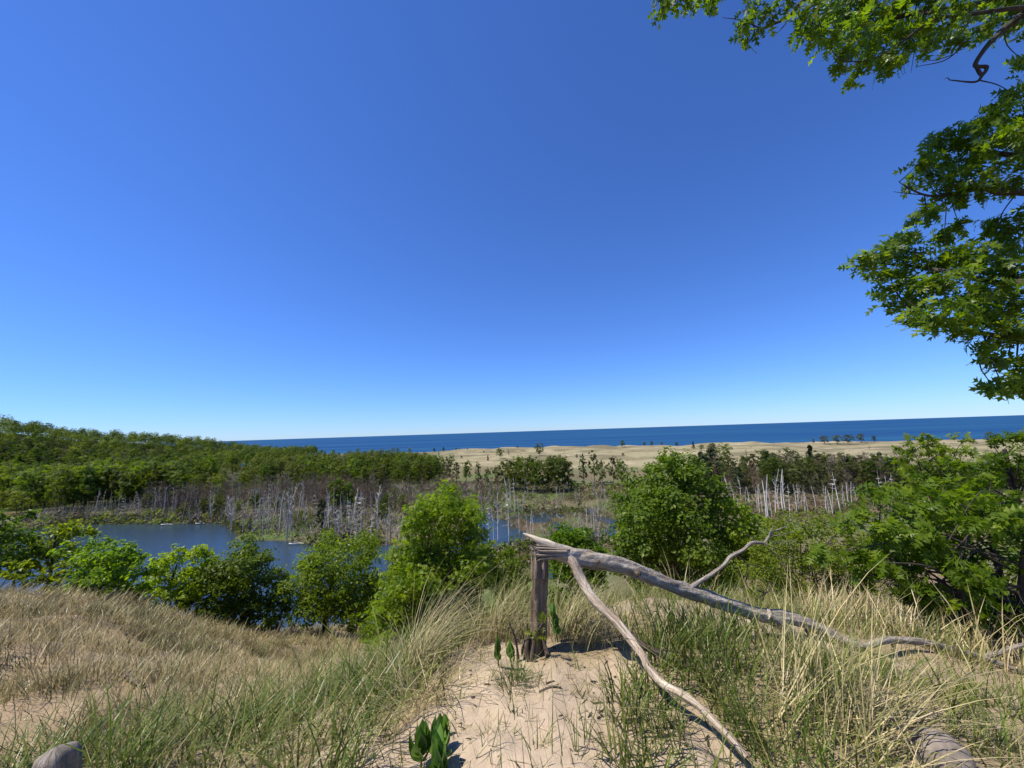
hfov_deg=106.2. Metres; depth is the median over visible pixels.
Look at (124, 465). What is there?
woodland tree
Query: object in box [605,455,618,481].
woodland tree
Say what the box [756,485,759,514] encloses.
dead snag
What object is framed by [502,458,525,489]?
woodland tree
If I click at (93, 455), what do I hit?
hillside tree
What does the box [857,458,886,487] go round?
woodland tree
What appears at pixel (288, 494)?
leafless tree
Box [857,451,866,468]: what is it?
woodland tree
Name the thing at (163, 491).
leafless tree
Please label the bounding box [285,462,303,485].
woodland tree
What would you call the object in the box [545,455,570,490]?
woodland tree
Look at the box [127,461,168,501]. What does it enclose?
woodland tree
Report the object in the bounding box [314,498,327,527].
woodland tree
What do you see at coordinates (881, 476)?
leafless tree
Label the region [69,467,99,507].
woodland tree
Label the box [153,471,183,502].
woodland tree
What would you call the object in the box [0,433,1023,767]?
ground
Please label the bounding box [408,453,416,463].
woodland tree
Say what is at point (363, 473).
woodland tree
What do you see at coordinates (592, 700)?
straw litter
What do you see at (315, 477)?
leafless tree
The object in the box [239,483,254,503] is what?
leafless tree
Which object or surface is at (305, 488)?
leafless tree
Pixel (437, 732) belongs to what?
milkweed plant
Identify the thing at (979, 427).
lake
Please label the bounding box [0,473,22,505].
woodland tree
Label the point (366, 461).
woodland tree
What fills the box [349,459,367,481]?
woodland tree
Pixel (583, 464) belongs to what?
woodland tree
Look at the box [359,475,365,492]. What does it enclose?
leafless tree
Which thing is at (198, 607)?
slope shrub
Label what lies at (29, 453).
woodland tree
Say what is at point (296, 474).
woodland tree
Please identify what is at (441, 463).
woodland tree
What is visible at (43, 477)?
woodland tree
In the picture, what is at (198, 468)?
woodland tree
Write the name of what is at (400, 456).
woodland tree
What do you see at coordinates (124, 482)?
woodland tree
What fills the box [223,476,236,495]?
leafless tree
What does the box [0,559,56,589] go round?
slope shrub
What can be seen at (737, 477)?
woodland tree
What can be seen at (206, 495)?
leafless tree
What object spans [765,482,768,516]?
dead snag
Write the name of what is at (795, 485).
wood edge brush
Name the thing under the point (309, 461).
woodland tree
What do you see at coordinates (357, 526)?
dead snag
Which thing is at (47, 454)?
hillside tree
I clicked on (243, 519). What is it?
dead snag
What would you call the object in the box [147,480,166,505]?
leafless tree
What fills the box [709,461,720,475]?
woodland tree
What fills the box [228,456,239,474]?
woodland tree
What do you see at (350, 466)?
woodland tree
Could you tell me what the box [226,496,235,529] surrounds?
dead snag
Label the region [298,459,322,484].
woodland tree
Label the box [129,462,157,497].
woodland tree
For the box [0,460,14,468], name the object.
woodland tree
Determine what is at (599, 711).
bark litter
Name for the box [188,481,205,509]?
leafless tree
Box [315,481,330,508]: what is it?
leafless tree
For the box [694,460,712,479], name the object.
woodland tree
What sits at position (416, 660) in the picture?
beach grass
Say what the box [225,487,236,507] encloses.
leafless tree
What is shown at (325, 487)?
leafless tree
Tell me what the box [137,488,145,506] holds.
leafless tree
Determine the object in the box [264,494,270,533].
dead snag
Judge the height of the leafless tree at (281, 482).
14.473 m
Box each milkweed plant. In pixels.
[409,713,450,767]
[429,720,451,756]
[494,636,500,665]
[506,639,514,669]
[549,602,560,642]
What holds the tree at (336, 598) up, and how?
on the ground at (464, 709)
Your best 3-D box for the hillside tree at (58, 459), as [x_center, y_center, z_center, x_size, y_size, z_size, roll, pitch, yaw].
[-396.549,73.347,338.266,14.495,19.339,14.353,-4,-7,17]
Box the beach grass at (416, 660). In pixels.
[0,536,1023,767]
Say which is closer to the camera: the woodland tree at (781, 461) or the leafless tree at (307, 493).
the leafless tree at (307, 493)
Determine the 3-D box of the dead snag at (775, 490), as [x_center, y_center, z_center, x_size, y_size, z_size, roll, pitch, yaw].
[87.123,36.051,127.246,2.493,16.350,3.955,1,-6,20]
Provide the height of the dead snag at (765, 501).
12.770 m
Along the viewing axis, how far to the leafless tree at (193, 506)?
153.83 m
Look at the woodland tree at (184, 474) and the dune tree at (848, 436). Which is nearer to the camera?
the woodland tree at (184, 474)
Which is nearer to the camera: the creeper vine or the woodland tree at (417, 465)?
the creeper vine
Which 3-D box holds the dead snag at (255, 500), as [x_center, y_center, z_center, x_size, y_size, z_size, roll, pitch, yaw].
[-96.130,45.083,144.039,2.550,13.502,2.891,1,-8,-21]
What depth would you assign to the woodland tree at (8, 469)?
200.92 m
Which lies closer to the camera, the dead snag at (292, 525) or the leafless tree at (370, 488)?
the dead snag at (292, 525)
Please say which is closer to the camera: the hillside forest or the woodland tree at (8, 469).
the woodland tree at (8, 469)
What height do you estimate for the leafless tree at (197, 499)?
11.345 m
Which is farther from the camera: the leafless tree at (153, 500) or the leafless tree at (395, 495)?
the leafless tree at (153, 500)
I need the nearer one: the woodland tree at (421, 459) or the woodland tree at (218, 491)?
the woodland tree at (218, 491)
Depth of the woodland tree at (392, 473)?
242.19 m
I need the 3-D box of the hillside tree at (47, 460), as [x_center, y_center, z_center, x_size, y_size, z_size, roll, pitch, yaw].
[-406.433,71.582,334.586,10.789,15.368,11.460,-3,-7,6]
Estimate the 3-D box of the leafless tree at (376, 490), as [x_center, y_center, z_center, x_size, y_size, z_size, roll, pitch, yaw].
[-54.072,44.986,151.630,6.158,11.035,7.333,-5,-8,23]
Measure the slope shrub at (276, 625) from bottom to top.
1.422 m
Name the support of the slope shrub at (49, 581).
on the ground at (464, 709)
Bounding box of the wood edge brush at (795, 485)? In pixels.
[703,458,1023,494]
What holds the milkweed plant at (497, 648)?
on the ground at (464, 709)
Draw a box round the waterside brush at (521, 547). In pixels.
[30,508,612,569]
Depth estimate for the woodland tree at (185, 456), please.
285.34 m
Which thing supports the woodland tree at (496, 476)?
on the ground at (464, 709)
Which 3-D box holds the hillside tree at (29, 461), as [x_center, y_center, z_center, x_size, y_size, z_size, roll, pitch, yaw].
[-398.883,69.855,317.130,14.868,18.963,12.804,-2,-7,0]
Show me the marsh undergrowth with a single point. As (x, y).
(552, 484)
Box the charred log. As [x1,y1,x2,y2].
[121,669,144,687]
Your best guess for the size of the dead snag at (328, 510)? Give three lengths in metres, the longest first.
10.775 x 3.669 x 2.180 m
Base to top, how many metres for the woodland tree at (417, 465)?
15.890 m
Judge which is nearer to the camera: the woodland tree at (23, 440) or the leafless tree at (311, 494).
the leafless tree at (311, 494)
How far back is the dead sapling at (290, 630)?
17.25 m
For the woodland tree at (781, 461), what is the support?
on the ground at (464, 709)
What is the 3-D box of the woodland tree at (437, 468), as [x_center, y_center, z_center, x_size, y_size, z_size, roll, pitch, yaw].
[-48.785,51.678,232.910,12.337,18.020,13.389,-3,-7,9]
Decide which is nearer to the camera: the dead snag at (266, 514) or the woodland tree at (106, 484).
the dead snag at (266, 514)
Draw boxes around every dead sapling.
[275,619,282,637]
[286,621,300,642]
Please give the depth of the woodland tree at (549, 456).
210.14 m
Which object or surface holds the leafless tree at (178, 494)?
on the ground at (464, 709)
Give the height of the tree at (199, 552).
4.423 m
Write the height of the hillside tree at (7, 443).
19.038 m
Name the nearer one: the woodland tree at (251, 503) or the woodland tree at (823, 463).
the woodland tree at (251, 503)
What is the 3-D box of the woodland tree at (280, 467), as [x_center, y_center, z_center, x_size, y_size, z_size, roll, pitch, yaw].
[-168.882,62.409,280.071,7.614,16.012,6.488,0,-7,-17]
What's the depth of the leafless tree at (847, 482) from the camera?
153.06 m
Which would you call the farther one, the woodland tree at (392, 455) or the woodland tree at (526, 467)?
the woodland tree at (392, 455)
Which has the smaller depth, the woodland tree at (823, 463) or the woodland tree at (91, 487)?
the woodland tree at (823, 463)
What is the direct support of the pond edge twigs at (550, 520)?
on the ground at (464, 709)
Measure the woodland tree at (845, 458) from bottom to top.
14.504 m
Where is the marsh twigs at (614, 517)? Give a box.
[480,486,901,538]
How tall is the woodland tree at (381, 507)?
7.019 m
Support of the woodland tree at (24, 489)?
on the ground at (464, 709)
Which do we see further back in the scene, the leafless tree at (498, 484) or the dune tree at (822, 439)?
the dune tree at (822, 439)
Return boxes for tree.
[0,440,19,458]
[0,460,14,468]
[0,463,23,473]
[0,466,21,505]
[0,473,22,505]
[0,508,51,572]
[3,447,22,461]
[3,466,26,488]
[5,463,43,485]
[7,454,26,464]
[7,468,56,508]
[9,475,31,505]
[12,451,37,464]
[13,518,101,591]
[16,458,34,464]
[18,447,32,459]
[21,436,36,449]
[23,463,47,471]
[25,464,69,491]
[27,448,45,464]
[28,430,41,442]
[28,473,52,507]
[30,474,55,509]
[31,462,47,466]
[33,443,44,458]
[38,468,90,510]
[40,457,53,463]
[40,468,67,508]
[42,449,61,464]
[46,534,161,599]
[49,457,71,465]
[49,461,95,509]
[65,464,106,508]
[66,460,83,465]
[67,446,81,457]
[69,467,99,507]
[79,455,91,462]
[81,463,106,504]
[83,468,113,505]
[87,453,102,460]
[88,463,125,505]
[90,460,109,466]
[101,459,121,465]
[105,466,124,506]
[107,462,130,494]
[110,467,124,502]
[111,458,130,466]
[114,472,138,502]
[122,455,136,461]
[122,460,143,471]
[122,465,150,503]
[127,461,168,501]
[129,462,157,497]
[130,543,223,611]
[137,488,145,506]
[141,489,152,509]
[141,491,155,508]
[142,466,174,504]
[142,480,156,507]
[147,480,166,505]
[148,491,158,508]
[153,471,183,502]
[154,460,187,501]
[156,483,174,510]
[157,480,170,506]
[162,461,196,499]
[167,526,294,630]
[170,463,193,489]
[170,484,189,515]
[170,486,182,507]
[176,455,197,469]
[176,457,192,472]
[177,482,192,511]
[177,502,188,514]
[183,482,193,509]
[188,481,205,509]
[189,490,197,513]
[190,454,206,467]
[190,465,205,488]
[191,490,204,512]
[197,497,209,511]
[198,456,219,479]
[200,485,210,507]
[207,493,225,511]
[208,486,220,507]
[213,489,224,502]
[219,481,233,506]
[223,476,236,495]
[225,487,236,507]
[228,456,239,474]
[231,476,241,501]
[232,500,242,512]
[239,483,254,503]
[241,454,252,464]
[246,480,256,495]
[248,460,260,469]
[248,493,259,513]
[256,477,268,508]
[258,465,270,482]
[259,462,276,480]
[264,485,274,507]
[266,459,277,475]
[267,476,278,499]
[271,527,386,637]
[275,459,284,475]
[275,472,287,496]
[280,478,293,501]
[282,463,290,479]
[284,484,292,501]
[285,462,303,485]
[290,464,303,483]
[294,480,303,501]
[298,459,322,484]
[298,476,311,498]
[302,484,312,504]
[304,460,315,476]
[308,482,323,511]
[309,471,319,490]
[309,484,316,506]
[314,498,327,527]
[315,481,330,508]
[317,461,328,477]
[317,475,331,502]
[318,465,337,480]
[319,456,331,463]
[325,477,346,508]
[328,460,349,482]
[342,481,355,508]
[343,460,356,476]
[347,457,358,477]
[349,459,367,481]
[352,479,362,504]
[356,465,369,481]
[357,478,495,652]
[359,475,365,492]
[359,477,367,501]
[360,485,370,509]
[362,460,370,480]
[364,457,381,474]
[364,482,373,506]
[368,473,379,501]
[368,486,381,508]
[369,461,381,477]
[370,462,385,481]
[372,482,381,497]
[375,466,388,487]
[375,503,388,522]
[380,481,390,499]
[380,494,391,506]
[381,462,388,477]
[381,478,390,499]
[383,452,394,459]
[383,457,393,477]
[388,458,403,478]
[391,486,399,509]
[394,462,402,477]
[395,452,407,461]
[395,494,403,512]
[396,459,414,483]
[397,494,405,506]
[401,459,414,482]
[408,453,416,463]
[409,460,424,483]
[413,456,425,477]
[421,455,440,481]
[422,460,435,486]
[435,457,445,472]
[441,456,452,477]
[451,459,460,482]
[461,460,472,480]
[472,540,531,606]
[475,461,480,481]
[483,467,491,484]
[487,477,495,494]
[490,465,500,483]
[494,459,513,487]
[494,477,500,494]
[495,449,503,455]
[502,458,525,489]
[509,526,1023,758]
[512,455,526,483]
[515,459,534,488]
[522,454,542,478]
[527,460,545,492]
[534,442,543,453]
[534,458,559,491]
[542,455,556,477]
[543,520,610,609]
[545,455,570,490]
[555,454,572,479]
[561,458,573,487]
[578,456,587,485]
[587,450,598,480]
[595,460,607,484]
[600,445,750,601]
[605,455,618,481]
[614,459,628,481]
[647,0,1023,402]
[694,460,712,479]
[699,452,716,484]
[704,461,715,485]
[705,446,720,466]
[705,499,790,602]
[706,443,717,452]
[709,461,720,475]
[713,461,724,482]
[714,443,732,457]
[716,456,725,470]
[717,463,733,486]
[723,453,734,469]
[723,457,732,472]
[726,467,731,488]
[728,458,738,476]
[729,466,745,491]
[738,466,756,489]
[739,454,752,474]
[744,460,760,493]
[748,450,759,472]
[753,449,780,469]
[756,455,786,486]
[757,450,781,484]
[759,470,766,489]
[760,457,790,489]
[773,456,788,474]
[778,463,793,484]
[779,447,801,465]
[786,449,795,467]
[787,457,809,490]
[787,461,797,487]
[789,459,811,484]
[802,456,814,472]
[802,471,1023,655]
[805,444,815,469]
[809,462,831,489]
[811,450,825,475]
[816,452,835,470]
[816,460,839,487]
[818,436,831,442]
[824,458,837,489]
[828,459,853,488]
[831,435,841,441]
[834,455,848,484]
[836,452,855,468]
[840,434,854,441]
[840,468,853,492]
[841,456,858,485]
[841,459,866,492]
[856,434,864,442]
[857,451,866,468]
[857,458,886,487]
[865,455,887,481]
[872,454,893,464]
[874,456,889,487]
[875,457,898,482]
[877,464,901,485]
[880,431,996,555]
[891,453,903,480]
[891,464,915,485]
[939,427,1023,505]
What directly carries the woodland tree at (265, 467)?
on the ground at (464, 709)
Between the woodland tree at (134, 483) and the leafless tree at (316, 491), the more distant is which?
the woodland tree at (134, 483)
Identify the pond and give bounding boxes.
[0,491,615,631]
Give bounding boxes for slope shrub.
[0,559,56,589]
[38,569,103,594]
[115,588,158,606]
[150,603,215,621]
[220,613,292,633]
[345,589,379,639]
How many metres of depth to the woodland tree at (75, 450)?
371.87 m
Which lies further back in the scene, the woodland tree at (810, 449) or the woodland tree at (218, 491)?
the woodland tree at (810, 449)
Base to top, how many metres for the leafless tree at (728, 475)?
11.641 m
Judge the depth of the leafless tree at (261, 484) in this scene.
161.79 m
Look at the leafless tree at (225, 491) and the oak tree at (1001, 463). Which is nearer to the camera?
the oak tree at (1001, 463)
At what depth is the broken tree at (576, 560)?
2.94 m
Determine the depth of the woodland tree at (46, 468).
198.46 m
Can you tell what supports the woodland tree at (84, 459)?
on the ground at (464, 709)
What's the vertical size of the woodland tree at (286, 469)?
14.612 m
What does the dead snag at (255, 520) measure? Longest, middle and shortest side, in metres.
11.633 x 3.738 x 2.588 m
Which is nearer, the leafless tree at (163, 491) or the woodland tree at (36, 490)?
the leafless tree at (163, 491)
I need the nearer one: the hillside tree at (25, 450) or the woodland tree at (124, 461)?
the woodland tree at (124, 461)
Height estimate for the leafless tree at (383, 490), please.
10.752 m
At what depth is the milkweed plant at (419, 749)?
1.93 m
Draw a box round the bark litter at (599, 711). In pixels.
[236,604,810,767]
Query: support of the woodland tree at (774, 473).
on the ground at (464, 709)
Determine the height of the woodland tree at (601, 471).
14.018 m
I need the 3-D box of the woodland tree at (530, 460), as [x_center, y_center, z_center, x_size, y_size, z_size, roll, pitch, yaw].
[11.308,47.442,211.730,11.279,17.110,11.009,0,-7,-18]
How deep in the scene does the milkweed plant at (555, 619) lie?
3.00 m
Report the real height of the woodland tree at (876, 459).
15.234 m
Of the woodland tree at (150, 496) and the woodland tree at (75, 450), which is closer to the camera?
the woodland tree at (150, 496)
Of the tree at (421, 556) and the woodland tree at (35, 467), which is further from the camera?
the woodland tree at (35, 467)
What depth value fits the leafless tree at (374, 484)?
161.78 m
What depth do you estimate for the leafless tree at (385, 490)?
167.83 m
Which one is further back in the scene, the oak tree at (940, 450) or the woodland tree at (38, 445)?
the woodland tree at (38, 445)
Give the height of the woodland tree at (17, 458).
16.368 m
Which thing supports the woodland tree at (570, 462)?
on the ground at (464, 709)
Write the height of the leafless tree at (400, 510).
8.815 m
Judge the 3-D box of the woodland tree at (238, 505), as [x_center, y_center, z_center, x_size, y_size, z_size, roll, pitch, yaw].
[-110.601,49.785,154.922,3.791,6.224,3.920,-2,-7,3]
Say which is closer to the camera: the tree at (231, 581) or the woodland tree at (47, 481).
the tree at (231, 581)
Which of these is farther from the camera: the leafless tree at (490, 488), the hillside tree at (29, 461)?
the hillside tree at (29, 461)
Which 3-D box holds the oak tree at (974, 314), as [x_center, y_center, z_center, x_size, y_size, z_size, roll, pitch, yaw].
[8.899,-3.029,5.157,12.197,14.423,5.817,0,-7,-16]
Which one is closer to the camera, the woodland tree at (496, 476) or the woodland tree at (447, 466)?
the woodland tree at (496, 476)
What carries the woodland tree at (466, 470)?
on the ground at (464, 709)
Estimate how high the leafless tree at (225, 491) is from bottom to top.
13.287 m
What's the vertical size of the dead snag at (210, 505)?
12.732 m
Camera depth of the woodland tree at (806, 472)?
165.87 m
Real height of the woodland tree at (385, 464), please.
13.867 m
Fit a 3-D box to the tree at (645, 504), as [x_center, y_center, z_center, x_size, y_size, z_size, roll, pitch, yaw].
[6.042,6.283,14.874,5.412,7.688,5.134,-5,-8,22]
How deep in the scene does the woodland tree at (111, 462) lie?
264.35 m
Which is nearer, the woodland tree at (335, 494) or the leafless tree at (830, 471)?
the woodland tree at (335, 494)
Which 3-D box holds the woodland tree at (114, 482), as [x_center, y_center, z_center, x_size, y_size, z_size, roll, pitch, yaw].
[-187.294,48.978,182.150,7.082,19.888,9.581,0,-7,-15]
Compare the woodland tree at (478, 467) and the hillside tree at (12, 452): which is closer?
the woodland tree at (478, 467)
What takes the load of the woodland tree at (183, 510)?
on the ground at (464, 709)
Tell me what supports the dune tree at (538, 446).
on the ground at (464, 709)
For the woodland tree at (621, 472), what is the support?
on the ground at (464, 709)
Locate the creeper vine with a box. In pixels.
[525,611,550,652]
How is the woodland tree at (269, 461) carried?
on the ground at (464, 709)
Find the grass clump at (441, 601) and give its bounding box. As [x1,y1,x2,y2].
[425,583,491,630]
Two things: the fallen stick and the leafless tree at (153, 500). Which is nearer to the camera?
the fallen stick
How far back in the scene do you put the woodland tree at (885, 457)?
173.37 m
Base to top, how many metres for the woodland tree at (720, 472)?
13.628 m
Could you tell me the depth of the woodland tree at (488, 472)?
199.42 m
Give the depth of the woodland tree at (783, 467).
165.78 m
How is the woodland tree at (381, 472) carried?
on the ground at (464, 709)
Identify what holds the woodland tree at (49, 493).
on the ground at (464, 709)
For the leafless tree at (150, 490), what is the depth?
166.78 m
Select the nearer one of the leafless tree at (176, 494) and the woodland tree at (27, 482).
the leafless tree at (176, 494)
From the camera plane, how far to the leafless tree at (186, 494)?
154.75 m
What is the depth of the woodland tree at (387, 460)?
253.36 m
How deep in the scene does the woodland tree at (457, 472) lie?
221.84 m
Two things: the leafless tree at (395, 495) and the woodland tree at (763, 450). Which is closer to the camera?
the leafless tree at (395, 495)
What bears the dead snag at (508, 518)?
on the ground at (464, 709)
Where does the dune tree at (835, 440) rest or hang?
on the ground at (464, 709)
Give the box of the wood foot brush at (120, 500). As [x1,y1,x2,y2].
[0,471,445,512]
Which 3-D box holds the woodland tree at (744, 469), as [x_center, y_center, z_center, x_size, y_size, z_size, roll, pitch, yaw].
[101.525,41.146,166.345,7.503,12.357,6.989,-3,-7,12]
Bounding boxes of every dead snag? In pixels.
[206,495,214,522]
[208,491,216,520]
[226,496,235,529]
[242,505,246,535]
[252,488,258,518]
[252,503,257,533]
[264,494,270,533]
[267,492,270,530]
[269,494,283,533]
[285,492,293,530]
[286,502,289,540]
[289,511,294,541]
[327,503,335,526]
[332,500,337,540]
[350,515,360,542]
[355,493,366,530]
[388,508,393,540]
[491,490,499,539]
[503,491,512,541]
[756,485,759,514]
[762,481,766,517]
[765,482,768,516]
[773,469,778,511]
[773,486,783,509]
[778,469,784,509]
[830,473,840,511]
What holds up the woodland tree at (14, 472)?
on the ground at (464, 709)
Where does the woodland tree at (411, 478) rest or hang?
on the ground at (464, 709)
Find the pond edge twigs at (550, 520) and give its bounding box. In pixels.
[487,504,609,548]
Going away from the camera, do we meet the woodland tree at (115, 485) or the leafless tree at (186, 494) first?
the leafless tree at (186, 494)
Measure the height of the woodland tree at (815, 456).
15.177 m
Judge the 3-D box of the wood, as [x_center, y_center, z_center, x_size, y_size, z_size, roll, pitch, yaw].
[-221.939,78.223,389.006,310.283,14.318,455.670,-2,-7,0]
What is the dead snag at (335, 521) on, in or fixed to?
on the ground at (464, 709)
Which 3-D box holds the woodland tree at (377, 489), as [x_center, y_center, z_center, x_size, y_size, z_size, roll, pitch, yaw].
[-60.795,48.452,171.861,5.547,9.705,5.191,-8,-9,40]
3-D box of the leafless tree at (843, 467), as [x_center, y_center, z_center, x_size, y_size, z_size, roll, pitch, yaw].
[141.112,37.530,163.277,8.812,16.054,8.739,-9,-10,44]
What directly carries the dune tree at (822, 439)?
on the ground at (464, 709)
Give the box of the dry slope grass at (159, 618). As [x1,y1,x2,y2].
[0,548,1023,767]
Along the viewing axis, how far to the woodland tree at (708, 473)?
169.51 m
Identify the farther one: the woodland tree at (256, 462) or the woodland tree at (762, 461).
the woodland tree at (256, 462)
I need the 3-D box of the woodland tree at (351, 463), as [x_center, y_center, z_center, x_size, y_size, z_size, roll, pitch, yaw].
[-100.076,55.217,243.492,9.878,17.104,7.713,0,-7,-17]
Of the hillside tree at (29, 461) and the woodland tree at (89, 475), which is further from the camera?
the hillside tree at (29, 461)
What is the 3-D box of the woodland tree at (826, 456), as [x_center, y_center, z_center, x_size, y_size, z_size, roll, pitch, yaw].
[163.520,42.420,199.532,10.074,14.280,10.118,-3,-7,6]
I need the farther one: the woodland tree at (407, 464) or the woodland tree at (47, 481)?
the woodland tree at (407, 464)
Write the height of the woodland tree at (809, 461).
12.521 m
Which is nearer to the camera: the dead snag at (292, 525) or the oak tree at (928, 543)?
the oak tree at (928, 543)
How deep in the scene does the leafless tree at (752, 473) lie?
163.19 m
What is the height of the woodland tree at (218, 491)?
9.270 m
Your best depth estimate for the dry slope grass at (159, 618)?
6.09 m
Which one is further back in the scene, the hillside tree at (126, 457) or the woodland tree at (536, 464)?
the hillside tree at (126, 457)
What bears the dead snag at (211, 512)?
on the ground at (464, 709)
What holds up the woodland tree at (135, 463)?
on the ground at (464, 709)
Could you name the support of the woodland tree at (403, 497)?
on the ground at (464, 709)
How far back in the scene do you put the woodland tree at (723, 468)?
177.12 m
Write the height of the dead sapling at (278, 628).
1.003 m
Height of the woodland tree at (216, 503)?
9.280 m
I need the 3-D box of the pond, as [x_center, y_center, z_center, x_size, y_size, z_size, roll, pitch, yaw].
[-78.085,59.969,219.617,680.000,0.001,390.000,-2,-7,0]
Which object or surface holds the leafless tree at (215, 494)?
on the ground at (464, 709)
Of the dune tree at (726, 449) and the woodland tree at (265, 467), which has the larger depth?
the dune tree at (726, 449)
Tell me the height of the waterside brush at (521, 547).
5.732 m
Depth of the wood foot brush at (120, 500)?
208.20 m
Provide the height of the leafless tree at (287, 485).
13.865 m
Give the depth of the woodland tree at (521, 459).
215.04 m
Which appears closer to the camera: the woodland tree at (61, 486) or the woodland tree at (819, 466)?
the woodland tree at (819, 466)
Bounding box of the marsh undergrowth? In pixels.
[9,478,907,543]
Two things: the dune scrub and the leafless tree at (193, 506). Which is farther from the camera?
the dune scrub
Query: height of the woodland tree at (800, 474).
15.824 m
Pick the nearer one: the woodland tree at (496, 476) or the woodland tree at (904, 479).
the woodland tree at (904, 479)
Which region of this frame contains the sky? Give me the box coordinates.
[0,0,1023,443]
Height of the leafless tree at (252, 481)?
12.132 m
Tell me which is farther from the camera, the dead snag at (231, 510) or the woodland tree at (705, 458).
the woodland tree at (705, 458)
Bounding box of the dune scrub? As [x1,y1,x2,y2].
[444,442,1021,466]
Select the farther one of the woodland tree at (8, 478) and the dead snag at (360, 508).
the woodland tree at (8, 478)
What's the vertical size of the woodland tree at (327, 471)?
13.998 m
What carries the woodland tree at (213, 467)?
on the ground at (464, 709)
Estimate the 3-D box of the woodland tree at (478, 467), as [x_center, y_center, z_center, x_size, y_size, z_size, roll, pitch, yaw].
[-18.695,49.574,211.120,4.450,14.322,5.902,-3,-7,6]
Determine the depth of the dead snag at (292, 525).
113.50 m
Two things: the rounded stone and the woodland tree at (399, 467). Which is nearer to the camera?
the rounded stone
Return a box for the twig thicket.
[19,477,503,539]
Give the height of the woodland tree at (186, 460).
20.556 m
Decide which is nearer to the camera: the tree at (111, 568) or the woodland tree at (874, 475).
the tree at (111, 568)
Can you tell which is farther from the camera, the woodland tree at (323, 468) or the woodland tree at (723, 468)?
the woodland tree at (323, 468)
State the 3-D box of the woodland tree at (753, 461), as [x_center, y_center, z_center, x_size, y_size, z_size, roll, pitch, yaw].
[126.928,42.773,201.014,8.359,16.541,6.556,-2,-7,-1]
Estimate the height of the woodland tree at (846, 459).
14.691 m
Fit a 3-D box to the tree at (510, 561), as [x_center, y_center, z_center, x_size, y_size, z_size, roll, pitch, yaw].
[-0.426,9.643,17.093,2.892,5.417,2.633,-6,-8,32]
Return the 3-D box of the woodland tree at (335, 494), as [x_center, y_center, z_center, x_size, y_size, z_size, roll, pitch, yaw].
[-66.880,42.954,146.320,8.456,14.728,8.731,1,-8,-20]
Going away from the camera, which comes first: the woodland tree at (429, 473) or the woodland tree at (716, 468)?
the woodland tree at (716, 468)
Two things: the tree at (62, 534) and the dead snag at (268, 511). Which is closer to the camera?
the tree at (62, 534)
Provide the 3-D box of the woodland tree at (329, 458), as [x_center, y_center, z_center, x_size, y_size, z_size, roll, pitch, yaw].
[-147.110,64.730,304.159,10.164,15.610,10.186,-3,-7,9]
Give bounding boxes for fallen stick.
[539,686,560,692]
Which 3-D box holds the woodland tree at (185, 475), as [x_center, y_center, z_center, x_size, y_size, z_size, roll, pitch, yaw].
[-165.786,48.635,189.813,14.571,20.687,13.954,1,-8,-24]
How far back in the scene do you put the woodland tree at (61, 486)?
173.56 m
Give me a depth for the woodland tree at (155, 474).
180.62 m
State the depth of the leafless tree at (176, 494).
160.68 m
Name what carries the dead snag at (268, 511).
on the ground at (464, 709)
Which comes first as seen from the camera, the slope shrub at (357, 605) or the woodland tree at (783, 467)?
the slope shrub at (357, 605)
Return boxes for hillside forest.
[0,414,317,463]
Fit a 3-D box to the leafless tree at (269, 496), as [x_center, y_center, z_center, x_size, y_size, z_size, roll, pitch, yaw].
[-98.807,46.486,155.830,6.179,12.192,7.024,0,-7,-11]
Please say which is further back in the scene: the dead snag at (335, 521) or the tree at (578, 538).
the dead snag at (335, 521)
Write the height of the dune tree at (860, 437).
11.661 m
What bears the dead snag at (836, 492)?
on the ground at (464, 709)
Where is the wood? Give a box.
[0,447,432,510]
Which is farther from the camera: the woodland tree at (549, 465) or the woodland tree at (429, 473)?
the woodland tree at (429, 473)
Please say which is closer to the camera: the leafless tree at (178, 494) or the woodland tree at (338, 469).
the leafless tree at (178, 494)
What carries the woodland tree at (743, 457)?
on the ground at (464, 709)
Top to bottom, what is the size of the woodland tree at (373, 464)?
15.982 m
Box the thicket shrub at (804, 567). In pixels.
[725,506,900,612]
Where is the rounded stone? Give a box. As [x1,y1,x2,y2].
[905,726,976,767]
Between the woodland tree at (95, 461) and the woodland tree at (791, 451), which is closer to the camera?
the woodland tree at (791, 451)
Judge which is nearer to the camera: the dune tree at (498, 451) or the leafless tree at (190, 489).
the leafless tree at (190, 489)
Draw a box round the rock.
[32,741,82,767]
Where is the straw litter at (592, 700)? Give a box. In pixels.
[88,593,1023,767]
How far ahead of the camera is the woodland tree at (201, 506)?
154.22 m
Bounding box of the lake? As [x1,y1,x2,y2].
[157,415,1023,464]
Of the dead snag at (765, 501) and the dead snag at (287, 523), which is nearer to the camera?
the dead snag at (287, 523)
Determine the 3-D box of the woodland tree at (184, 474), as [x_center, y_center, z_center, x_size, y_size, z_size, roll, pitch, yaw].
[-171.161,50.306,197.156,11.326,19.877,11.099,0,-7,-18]
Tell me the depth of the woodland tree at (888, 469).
149.95 m
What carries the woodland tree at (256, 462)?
on the ground at (464, 709)
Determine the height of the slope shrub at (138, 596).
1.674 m
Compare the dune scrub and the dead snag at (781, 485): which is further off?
the dune scrub
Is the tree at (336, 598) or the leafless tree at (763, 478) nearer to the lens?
the tree at (336, 598)
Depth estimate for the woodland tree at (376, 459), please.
247.63 m
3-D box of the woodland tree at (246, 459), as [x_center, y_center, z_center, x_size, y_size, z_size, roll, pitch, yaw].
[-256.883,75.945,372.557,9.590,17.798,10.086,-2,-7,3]

